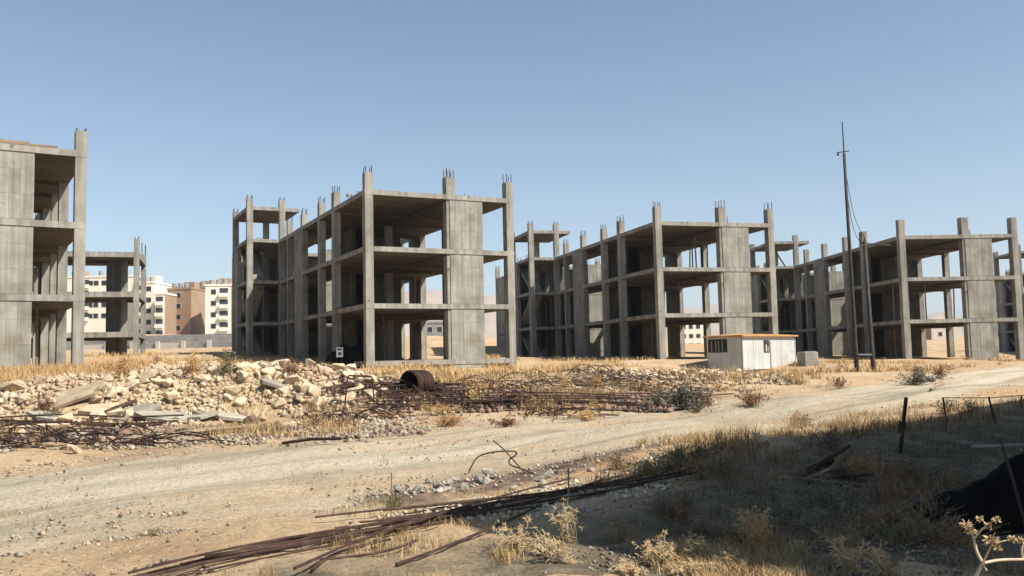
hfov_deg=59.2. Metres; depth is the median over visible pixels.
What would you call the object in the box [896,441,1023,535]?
covered stack
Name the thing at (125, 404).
pole
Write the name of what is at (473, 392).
shrub
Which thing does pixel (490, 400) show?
rebar rod
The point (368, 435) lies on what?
loose gravel
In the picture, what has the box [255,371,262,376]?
rock
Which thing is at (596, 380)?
shrub
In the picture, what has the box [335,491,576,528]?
rebar rod
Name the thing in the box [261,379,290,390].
concrete plate
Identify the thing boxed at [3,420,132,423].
rebar rod
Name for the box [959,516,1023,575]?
umbel plant
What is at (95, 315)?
window
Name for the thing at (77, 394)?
concrete plate
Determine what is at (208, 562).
rebar rod
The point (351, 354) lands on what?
covered heap
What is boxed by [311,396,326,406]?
rock
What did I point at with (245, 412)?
rock
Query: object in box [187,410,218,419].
concrete plate
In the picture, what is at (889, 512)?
shrub
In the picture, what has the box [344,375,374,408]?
pipe frame
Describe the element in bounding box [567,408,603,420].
shrub
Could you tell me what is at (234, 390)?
rock
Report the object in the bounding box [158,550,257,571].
rebar rod
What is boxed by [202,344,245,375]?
shrub
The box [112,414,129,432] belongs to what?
timber
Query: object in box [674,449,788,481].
shrub
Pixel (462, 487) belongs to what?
rock
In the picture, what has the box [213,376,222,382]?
rock
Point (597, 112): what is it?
sky
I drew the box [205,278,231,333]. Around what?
apartment building
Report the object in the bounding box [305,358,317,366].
rock
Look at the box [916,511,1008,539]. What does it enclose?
shrub
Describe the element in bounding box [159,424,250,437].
timber
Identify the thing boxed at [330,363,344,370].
rock
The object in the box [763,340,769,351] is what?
window
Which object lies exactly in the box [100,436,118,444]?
rock
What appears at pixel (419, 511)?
rebar rod
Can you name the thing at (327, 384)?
rock
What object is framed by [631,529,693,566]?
dry thistle
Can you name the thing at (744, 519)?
shrub
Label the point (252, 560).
rebar rod
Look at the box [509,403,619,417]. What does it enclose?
wire tangle
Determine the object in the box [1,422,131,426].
rebar rod
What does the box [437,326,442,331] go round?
window
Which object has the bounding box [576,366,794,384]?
rubble
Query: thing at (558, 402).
rebar rod
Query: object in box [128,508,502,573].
rebar rod
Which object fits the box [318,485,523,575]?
dry weeds
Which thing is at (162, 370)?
rock
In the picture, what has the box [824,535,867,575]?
dry thistle
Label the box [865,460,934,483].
shrub
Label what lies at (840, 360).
dry grass
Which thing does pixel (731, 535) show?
shrub
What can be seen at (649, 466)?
shrub
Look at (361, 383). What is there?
rebar rod
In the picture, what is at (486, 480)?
rock
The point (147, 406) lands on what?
concrete plate
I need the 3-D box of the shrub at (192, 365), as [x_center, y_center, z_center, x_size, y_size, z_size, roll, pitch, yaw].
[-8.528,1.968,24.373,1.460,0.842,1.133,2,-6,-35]
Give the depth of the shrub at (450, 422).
19.45 m
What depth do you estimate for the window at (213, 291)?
240.95 m
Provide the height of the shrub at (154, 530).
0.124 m
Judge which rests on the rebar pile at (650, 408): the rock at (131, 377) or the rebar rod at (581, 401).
the rebar rod at (581, 401)
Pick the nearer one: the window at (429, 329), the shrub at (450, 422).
the shrub at (450, 422)
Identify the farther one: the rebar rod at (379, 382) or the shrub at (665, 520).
the rebar rod at (379, 382)
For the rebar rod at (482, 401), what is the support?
on the ground at (471, 556)
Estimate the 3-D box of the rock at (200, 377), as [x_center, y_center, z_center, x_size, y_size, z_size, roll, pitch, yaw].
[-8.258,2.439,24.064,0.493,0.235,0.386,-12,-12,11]
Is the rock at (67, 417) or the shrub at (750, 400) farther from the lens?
the shrub at (750, 400)
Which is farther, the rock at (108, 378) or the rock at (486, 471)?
the rock at (108, 378)
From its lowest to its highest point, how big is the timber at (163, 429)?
0.124 m
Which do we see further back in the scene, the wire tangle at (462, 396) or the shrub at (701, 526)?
the wire tangle at (462, 396)
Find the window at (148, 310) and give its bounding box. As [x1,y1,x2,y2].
[146,308,150,313]
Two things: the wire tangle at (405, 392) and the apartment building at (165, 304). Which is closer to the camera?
the wire tangle at (405, 392)
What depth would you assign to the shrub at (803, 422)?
17.82 m
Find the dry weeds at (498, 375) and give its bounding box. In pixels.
[291,363,810,427]
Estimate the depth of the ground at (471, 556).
9.57 m
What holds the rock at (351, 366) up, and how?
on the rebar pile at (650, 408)
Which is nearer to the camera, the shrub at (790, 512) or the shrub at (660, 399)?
the shrub at (790, 512)
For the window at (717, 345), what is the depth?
54.05 m
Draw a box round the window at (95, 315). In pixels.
[93,313,98,318]
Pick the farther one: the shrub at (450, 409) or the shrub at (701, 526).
the shrub at (450, 409)
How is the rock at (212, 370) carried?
on the ground at (471, 556)
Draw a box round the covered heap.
[325,344,363,368]
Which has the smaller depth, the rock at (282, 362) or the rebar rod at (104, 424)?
the rebar rod at (104, 424)
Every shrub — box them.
[23,391,61,410]
[30,404,67,417]
[58,354,154,376]
[140,527,163,536]
[142,353,163,362]
[175,348,215,375]
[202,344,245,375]
[279,356,305,374]
[366,492,424,509]
[369,410,406,418]
[404,399,435,411]
[418,402,463,412]
[420,414,485,427]
[426,406,461,413]
[430,406,453,413]
[462,380,482,405]
[480,415,528,427]
[523,396,543,405]
[554,374,576,389]
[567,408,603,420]
[575,452,649,470]
[579,401,610,407]
[585,372,622,388]
[596,515,674,544]
[603,378,721,411]
[608,455,698,477]
[618,442,706,470]
[637,500,697,523]
[639,389,677,405]
[641,492,685,516]
[644,494,706,521]
[645,499,700,524]
[652,441,731,461]
[668,489,705,507]
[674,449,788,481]
[676,518,728,540]
[686,404,719,412]
[691,397,725,407]
[697,396,720,405]
[698,429,769,450]
[698,508,784,541]
[699,380,735,391]
[707,525,785,550]
[709,495,785,520]
[732,491,835,526]
[734,390,772,406]
[734,508,781,553]
[775,409,815,427]
[782,519,869,549]
[786,460,827,479]
[798,414,814,427]
[801,424,862,450]
[805,454,896,474]
[821,376,852,388]
[834,505,957,533]
[836,448,901,480]
[839,505,932,532]
[850,468,926,510]
[857,472,903,493]
[860,517,921,548]
[864,510,924,536]
[864,511,945,545]
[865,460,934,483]
[875,366,958,385]
[876,465,936,478]
[878,456,946,479]
[883,485,965,518]
[885,498,958,531]
[887,522,1000,548]
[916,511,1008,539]
[921,399,964,413]
[926,365,953,378]
[960,398,983,411]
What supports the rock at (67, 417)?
on the ground at (471, 556)
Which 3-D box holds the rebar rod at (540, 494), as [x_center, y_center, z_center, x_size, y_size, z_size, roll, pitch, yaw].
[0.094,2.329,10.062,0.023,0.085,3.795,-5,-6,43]
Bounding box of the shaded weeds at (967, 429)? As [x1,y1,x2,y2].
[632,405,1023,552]
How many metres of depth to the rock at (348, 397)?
23.78 m
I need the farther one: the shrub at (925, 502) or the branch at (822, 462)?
the branch at (822, 462)
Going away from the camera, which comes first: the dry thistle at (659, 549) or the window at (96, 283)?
the dry thistle at (659, 549)
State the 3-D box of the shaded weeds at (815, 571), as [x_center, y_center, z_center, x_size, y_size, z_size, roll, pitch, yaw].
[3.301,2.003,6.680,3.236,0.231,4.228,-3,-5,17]
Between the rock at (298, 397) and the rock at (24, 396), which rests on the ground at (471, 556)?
the rock at (24, 396)
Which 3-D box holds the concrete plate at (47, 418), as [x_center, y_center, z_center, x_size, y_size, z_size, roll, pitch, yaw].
[-11.217,3.106,21.820,1.284,0.080,0.476,6,9,6]
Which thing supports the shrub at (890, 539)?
on the ground at (471, 556)
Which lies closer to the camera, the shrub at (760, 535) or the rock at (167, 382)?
the shrub at (760, 535)
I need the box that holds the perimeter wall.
[32,333,231,349]
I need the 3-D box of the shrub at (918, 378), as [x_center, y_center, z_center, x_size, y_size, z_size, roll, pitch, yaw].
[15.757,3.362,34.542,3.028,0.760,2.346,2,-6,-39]
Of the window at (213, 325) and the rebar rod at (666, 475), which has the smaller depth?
the rebar rod at (666, 475)
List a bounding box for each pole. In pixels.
[87,399,136,420]
[282,437,341,444]
[837,121,860,371]
[860,236,890,371]
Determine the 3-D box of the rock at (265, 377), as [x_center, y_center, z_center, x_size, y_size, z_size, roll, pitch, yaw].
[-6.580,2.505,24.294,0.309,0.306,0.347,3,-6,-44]
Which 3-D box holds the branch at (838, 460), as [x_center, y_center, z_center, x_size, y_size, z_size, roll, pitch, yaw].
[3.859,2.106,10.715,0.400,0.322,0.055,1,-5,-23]
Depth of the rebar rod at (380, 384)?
24.80 m
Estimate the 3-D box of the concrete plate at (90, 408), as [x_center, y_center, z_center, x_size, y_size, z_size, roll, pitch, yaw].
[-10.098,3.016,22.477,1.084,0.080,0.745,5,16,12]
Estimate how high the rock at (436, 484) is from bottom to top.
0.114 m
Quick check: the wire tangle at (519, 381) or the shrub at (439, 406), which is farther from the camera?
the wire tangle at (519, 381)
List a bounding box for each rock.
[0,379,27,391]
[15,392,29,404]
[18,429,25,435]
[33,375,47,384]
[58,413,73,420]
[66,444,81,453]
[89,395,103,403]
[90,410,105,420]
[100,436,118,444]
[101,383,111,390]
[103,374,112,381]
[103,386,119,397]
[115,386,122,392]
[117,428,126,434]
[120,387,128,395]
[124,407,133,415]
[125,379,139,389]
[127,374,135,381]
[133,389,139,393]
[139,369,159,381]
[140,378,149,383]
[151,365,157,369]
[151,378,162,384]
[156,361,171,367]
[158,367,166,373]
[160,377,172,387]
[161,373,172,378]
[163,390,180,401]
[163,426,174,432]
[171,380,179,386]
[174,369,182,374]
[194,374,210,381]
[195,362,204,370]
[208,364,223,374]
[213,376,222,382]
[223,393,232,400]
[225,386,240,394]
[235,397,245,406]
[236,362,246,368]
[237,371,248,381]
[239,409,249,415]
[242,366,252,372]
[243,415,259,423]
[248,363,260,371]
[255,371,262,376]
[258,412,266,420]
[260,367,275,376]
[260,375,270,379]
[263,390,271,396]
[272,397,285,408]
[273,365,280,371]
[273,371,282,379]
[276,359,289,365]
[277,386,288,394]
[284,375,298,384]
[293,393,302,403]
[294,384,300,391]
[300,382,313,393]
[304,371,312,376]
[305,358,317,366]
[308,385,320,396]
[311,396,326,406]
[317,365,333,373]
[323,381,333,390]
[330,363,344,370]
[338,393,352,402]
[343,369,354,379]
[343,386,357,392]
[345,364,355,369]
[349,520,364,530]
[355,383,363,392]
[363,390,375,399]
[364,374,376,381]
[392,484,401,490]
[413,484,421,491]
[433,481,443,488]
[434,488,443,492]
[441,486,452,492]
[451,476,459,481]
[459,484,469,490]
[473,476,482,483]
[482,467,492,475]
[482,477,490,483]
[489,473,496,478]
[533,475,545,481]
[537,479,547,487]
[541,472,550,476]
[587,467,594,471]
[752,433,769,446]
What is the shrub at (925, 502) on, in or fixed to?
on the ground at (471, 556)
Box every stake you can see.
[568,468,568,508]
[898,397,907,453]
[942,397,946,420]
[988,397,995,423]
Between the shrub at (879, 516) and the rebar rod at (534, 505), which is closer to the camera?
the shrub at (879, 516)
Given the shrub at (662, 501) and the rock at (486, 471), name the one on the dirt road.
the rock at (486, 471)
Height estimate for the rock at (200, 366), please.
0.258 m
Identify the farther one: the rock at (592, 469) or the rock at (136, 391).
the rock at (136, 391)
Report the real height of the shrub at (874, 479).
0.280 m
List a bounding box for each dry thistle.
[490,515,540,553]
[528,532,567,556]
[529,527,583,563]
[543,498,584,543]
[614,556,647,575]
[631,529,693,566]
[668,557,717,575]
[678,531,719,561]
[710,547,751,569]
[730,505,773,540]
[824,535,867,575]
[853,540,914,575]
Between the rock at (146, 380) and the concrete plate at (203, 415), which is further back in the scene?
the rock at (146, 380)
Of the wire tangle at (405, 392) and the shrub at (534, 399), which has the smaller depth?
the shrub at (534, 399)
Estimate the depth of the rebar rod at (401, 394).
24.18 m
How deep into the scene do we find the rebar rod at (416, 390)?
24.61 m
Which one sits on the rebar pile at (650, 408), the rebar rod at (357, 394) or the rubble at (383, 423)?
the rebar rod at (357, 394)
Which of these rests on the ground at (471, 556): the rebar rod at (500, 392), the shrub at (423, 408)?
the shrub at (423, 408)
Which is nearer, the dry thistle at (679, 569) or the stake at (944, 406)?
the dry thistle at (679, 569)
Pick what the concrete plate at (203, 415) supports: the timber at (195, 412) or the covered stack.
the timber at (195, 412)
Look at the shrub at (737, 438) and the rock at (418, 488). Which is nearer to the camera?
the rock at (418, 488)
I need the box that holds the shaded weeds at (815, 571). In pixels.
[735,509,1023,575]
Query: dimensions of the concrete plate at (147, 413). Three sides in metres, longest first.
1.433 x 0.658 x 0.080 m
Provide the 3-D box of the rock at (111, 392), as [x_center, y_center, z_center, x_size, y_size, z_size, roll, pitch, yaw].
[-10.291,2.684,23.157,0.488,0.337,0.321,1,-5,-25]
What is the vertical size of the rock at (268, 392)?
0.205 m
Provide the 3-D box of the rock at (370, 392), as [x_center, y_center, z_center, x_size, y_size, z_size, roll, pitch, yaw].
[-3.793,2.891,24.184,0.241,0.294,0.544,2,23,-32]
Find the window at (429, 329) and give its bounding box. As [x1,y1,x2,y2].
[427,327,432,331]
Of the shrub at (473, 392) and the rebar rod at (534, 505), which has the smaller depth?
the rebar rod at (534, 505)
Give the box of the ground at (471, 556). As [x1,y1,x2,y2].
[0,334,1023,575]
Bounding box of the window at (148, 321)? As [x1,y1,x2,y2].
[146,319,150,324]
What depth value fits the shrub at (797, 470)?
10.53 m
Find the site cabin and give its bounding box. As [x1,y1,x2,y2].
[702,334,797,371]
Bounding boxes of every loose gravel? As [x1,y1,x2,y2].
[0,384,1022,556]
[0,410,429,452]
[362,452,673,520]
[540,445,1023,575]
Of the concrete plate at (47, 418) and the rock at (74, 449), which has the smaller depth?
the rock at (74, 449)
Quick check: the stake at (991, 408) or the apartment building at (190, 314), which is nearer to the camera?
the stake at (991, 408)
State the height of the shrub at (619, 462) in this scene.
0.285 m
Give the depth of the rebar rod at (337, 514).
9.51 m
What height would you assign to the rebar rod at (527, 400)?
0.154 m
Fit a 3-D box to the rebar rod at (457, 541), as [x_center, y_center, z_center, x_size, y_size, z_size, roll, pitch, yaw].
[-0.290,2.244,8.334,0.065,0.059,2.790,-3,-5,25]
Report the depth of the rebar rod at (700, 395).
26.08 m
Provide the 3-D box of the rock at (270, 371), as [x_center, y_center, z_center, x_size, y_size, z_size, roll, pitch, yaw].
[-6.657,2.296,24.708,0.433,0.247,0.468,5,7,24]
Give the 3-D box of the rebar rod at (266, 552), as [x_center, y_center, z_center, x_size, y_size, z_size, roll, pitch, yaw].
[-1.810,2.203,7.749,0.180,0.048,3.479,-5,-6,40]
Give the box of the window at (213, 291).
[211,289,215,294]
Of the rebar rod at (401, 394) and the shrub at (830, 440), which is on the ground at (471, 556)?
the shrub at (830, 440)
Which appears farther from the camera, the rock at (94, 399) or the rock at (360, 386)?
the rock at (360, 386)
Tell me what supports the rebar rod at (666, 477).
on the ground at (471, 556)
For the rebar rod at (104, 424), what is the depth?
21.26 m
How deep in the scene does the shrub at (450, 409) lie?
22.72 m
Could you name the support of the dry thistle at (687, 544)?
on the ground at (471, 556)
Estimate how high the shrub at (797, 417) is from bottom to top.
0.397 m
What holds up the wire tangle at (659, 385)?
on the ground at (471, 556)
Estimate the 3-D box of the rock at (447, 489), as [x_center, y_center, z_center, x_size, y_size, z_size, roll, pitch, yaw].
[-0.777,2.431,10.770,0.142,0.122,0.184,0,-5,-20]
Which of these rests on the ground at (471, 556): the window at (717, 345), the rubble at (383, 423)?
the rubble at (383, 423)
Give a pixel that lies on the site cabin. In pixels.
(758, 351)
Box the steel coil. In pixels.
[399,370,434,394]
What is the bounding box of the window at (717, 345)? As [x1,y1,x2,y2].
[708,339,726,352]
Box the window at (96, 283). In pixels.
[93,280,98,285]
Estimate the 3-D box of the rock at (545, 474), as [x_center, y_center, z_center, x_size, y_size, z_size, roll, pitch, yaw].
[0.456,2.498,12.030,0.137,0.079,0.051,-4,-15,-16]
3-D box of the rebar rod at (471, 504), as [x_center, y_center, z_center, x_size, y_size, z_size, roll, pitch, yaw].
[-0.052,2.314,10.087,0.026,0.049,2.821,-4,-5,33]
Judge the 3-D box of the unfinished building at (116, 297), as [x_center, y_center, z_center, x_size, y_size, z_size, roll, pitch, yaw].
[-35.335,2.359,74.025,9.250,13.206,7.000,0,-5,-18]
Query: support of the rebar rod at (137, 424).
on the ground at (471, 556)
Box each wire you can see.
[468,450,534,473]
[493,440,525,473]
[847,181,863,236]
[944,395,1023,397]
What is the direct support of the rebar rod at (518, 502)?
on the ground at (471, 556)
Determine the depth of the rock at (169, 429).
18.72 m
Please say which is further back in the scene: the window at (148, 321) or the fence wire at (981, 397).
the window at (148, 321)
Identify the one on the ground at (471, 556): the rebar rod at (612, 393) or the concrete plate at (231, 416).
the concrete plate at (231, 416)
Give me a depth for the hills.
2839.82 m
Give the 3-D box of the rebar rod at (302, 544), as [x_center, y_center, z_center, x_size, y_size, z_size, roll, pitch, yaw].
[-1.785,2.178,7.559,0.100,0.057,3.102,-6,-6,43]
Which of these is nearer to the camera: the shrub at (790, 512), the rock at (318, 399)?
the shrub at (790, 512)
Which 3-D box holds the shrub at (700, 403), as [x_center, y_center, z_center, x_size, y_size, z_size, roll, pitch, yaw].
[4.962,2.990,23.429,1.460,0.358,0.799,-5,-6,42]
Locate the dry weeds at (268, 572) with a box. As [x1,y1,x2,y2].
[3,449,482,575]
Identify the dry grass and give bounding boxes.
[0,359,235,383]
[2,349,580,390]
[487,532,820,575]
[533,353,1023,380]
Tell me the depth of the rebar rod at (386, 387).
24.97 m
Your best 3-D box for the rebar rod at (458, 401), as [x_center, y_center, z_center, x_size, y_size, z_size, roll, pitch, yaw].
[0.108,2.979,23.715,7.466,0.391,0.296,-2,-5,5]
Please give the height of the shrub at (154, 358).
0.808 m
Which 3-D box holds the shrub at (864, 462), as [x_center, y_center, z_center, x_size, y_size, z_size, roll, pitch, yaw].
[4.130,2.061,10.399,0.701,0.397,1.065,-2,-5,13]
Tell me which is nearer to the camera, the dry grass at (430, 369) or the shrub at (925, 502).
the shrub at (925, 502)
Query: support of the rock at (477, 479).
on the ground at (471, 556)
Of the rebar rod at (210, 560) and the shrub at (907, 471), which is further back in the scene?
the shrub at (907, 471)
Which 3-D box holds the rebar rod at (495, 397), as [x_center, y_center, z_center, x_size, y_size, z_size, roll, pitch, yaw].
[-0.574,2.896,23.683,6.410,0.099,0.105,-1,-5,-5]
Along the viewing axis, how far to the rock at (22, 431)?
17.73 m
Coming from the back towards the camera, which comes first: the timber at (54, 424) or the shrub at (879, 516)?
the timber at (54, 424)
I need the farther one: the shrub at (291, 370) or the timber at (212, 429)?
the shrub at (291, 370)
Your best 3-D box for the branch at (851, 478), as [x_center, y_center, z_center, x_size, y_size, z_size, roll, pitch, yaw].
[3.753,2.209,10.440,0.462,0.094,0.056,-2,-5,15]
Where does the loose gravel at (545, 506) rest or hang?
on the ground at (471, 556)
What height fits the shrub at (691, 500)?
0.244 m
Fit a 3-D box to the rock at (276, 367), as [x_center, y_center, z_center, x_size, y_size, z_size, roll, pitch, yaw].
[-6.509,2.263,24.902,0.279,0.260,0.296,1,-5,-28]
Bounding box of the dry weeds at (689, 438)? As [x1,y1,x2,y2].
[580,400,941,460]
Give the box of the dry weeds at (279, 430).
[0,362,373,438]
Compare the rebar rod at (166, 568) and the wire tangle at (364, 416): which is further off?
the wire tangle at (364, 416)
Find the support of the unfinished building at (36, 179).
on the ground at (471, 556)
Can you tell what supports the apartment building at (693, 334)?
on the ground at (471, 556)
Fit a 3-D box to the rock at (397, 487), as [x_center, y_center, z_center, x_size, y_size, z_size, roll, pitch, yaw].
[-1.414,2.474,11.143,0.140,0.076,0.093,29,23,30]
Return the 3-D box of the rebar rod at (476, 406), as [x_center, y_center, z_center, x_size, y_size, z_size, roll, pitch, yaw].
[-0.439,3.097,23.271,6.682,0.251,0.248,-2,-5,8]
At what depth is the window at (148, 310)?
247.39 m
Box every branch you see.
[793,458,834,475]
[798,444,850,480]
[803,464,849,479]
[803,480,867,487]
[811,456,848,474]
[815,473,873,479]
[819,477,856,479]
[823,451,849,476]
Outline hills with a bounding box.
[171,280,997,338]
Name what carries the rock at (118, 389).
on the ground at (471, 556)
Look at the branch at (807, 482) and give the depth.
10.26 m
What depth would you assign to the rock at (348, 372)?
25.11 m
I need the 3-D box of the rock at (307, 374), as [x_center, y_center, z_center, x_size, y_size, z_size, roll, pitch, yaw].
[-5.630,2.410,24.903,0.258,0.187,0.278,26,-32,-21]
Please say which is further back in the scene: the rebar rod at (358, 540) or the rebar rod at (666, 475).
the rebar rod at (666, 475)
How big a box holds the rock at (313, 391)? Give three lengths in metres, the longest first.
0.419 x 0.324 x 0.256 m
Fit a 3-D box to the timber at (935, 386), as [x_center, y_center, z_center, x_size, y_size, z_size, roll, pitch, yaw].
[12.717,2.947,26.954,0.074,0.167,2.028,-4,-6,35]
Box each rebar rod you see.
[0,414,183,417]
[0,420,177,425]
[0,422,158,425]
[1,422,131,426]
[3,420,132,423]
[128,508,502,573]
[133,514,466,575]
[140,529,383,575]
[145,522,440,575]
[148,517,444,575]
[152,499,503,566]
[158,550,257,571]
[178,514,469,575]
[180,505,483,564]
[204,520,455,557]
[205,504,495,557]
[205,507,485,556]
[293,510,452,569]
[310,538,390,571]
[315,485,611,517]
[319,539,416,559]
[323,382,462,388]
[326,383,417,389]
[331,393,430,395]
[332,381,440,393]
[333,383,466,388]
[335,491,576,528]
[337,386,474,391]
[340,386,471,392]
[349,484,643,523]
[355,401,633,410]
[358,387,479,394]
[358,391,455,395]
[360,398,649,407]
[362,392,628,398]
[367,395,610,401]
[369,401,648,404]
[372,405,596,408]
[376,466,669,519]
[378,396,658,405]
[379,397,604,401]
[381,397,629,408]
[381,402,647,405]
[382,401,636,405]
[382,468,672,525]
[383,467,696,510]
[384,400,641,404]
[387,474,620,524]
[395,504,540,565]
[404,483,629,514]
[419,475,607,517]
[428,477,570,515]
[472,466,672,505]
[504,481,653,507]
[531,393,733,398]
[541,392,712,396]
[549,392,671,396]
[637,471,685,481]
[640,462,724,482]
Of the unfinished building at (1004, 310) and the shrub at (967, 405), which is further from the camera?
the unfinished building at (1004, 310)
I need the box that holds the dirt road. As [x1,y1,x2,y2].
[0,364,1023,547]
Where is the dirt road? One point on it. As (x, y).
(243, 475)
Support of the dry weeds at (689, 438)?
on the dirt road
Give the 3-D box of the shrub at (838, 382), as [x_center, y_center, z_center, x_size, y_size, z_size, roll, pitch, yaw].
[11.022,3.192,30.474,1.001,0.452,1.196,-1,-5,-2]
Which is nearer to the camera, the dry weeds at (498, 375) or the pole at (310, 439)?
the pole at (310, 439)
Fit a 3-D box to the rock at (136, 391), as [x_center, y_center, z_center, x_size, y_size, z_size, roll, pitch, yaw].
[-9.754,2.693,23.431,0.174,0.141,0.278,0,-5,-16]
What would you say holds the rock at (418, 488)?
on the ground at (471, 556)
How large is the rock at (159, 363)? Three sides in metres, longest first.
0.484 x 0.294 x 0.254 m
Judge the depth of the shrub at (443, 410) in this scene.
22.58 m
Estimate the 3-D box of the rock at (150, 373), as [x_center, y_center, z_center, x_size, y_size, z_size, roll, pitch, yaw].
[-9.695,2.330,24.017,0.390,0.274,0.585,-31,6,39]
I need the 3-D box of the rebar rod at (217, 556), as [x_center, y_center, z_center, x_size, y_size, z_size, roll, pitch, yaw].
[-1.381,2.228,8.303,0.132,0.050,3.527,-5,-6,41]
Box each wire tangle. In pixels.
[0,418,157,443]
[0,430,235,448]
[284,381,644,416]
[302,407,438,423]
[310,362,505,399]
[443,372,615,390]
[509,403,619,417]
[531,364,708,387]
[553,380,739,391]
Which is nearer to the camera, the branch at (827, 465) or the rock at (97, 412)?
the branch at (827, 465)
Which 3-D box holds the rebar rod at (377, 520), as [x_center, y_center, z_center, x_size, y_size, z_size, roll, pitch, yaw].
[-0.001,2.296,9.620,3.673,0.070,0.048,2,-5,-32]
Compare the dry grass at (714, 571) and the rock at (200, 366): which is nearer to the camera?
the dry grass at (714, 571)
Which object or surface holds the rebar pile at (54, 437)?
on the ground at (471, 556)
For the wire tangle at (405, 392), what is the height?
1.194 m
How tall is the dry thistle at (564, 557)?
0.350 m
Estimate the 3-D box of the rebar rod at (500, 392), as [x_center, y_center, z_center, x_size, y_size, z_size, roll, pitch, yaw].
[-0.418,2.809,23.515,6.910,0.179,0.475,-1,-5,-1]
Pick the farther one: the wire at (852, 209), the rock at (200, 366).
the wire at (852, 209)
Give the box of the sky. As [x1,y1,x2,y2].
[0,0,1023,316]
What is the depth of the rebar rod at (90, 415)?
21.81 m
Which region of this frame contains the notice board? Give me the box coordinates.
[336,347,342,362]
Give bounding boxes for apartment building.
[33,271,140,331]
[133,276,171,333]
[154,292,176,334]
[167,282,204,334]
[198,281,209,288]
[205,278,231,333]
[426,321,442,335]
[684,325,703,343]
[926,318,960,339]
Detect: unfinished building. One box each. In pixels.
[0,128,86,367]
[31,236,145,357]
[232,165,516,368]
[495,200,778,358]
[749,217,1023,359]
[993,244,1023,351]
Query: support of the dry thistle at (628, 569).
on the ground at (471, 556)
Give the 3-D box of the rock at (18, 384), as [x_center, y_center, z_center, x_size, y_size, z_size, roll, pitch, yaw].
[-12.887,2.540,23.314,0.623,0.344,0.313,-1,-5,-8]
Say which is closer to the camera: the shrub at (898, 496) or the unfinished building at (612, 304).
the shrub at (898, 496)
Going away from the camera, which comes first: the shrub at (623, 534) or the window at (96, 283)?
the shrub at (623, 534)
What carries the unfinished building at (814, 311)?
on the ground at (471, 556)
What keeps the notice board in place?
on the ground at (471, 556)
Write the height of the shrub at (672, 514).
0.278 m
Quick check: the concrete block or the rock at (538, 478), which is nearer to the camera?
the rock at (538, 478)
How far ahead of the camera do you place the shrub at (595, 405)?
23.07 m
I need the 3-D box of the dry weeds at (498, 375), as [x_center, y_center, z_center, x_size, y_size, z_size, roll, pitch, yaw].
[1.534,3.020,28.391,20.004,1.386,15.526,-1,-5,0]
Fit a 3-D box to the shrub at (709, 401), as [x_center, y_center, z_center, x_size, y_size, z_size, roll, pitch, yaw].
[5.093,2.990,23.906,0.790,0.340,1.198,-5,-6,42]
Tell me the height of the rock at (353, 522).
0.142 m
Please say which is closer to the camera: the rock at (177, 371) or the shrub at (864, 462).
the shrub at (864, 462)
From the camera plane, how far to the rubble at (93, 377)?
23.47 m
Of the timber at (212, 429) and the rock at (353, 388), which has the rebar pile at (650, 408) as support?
the rock at (353, 388)
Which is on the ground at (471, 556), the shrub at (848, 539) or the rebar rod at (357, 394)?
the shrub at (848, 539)
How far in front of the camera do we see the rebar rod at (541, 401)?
23.26 m
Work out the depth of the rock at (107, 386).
23.37 m
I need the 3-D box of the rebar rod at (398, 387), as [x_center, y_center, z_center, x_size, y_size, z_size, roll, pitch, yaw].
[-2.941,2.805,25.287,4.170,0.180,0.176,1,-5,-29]
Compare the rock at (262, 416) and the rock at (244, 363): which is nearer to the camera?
the rock at (262, 416)
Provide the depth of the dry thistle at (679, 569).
6.68 m
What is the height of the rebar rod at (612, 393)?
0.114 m
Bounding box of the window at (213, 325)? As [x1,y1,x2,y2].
[210,323,215,328]
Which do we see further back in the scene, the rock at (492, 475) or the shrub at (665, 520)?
the rock at (492, 475)
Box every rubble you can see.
[0,362,376,427]
[344,368,797,428]
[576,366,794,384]
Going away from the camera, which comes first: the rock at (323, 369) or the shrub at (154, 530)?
the shrub at (154, 530)
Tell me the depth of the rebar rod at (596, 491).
10.47 m
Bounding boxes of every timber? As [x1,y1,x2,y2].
[10,423,68,428]
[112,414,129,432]
[123,425,187,441]
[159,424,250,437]
[185,409,201,413]
[929,383,944,390]
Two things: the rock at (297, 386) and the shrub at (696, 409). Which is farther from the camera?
the rock at (297, 386)
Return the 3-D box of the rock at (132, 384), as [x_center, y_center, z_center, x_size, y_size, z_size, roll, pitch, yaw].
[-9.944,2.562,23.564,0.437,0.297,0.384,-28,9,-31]
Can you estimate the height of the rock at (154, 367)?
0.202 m
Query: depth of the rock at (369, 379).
25.25 m
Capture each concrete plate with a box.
[26,411,60,420]
[47,380,103,409]
[78,402,123,414]
[112,402,160,421]
[134,411,189,421]
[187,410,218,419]
[212,412,245,421]
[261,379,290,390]
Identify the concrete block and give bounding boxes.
[797,351,817,366]
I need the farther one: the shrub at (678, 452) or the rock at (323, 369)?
the rock at (323, 369)
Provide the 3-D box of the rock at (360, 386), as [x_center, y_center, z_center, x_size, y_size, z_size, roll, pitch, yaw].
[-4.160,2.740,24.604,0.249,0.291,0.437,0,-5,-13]
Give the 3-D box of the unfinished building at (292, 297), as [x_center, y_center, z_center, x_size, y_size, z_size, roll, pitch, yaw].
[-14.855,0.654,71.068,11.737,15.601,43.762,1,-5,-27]
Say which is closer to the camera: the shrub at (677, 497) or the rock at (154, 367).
the shrub at (677, 497)
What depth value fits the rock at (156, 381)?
23.83 m
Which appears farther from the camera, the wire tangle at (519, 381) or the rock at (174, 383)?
the wire tangle at (519, 381)

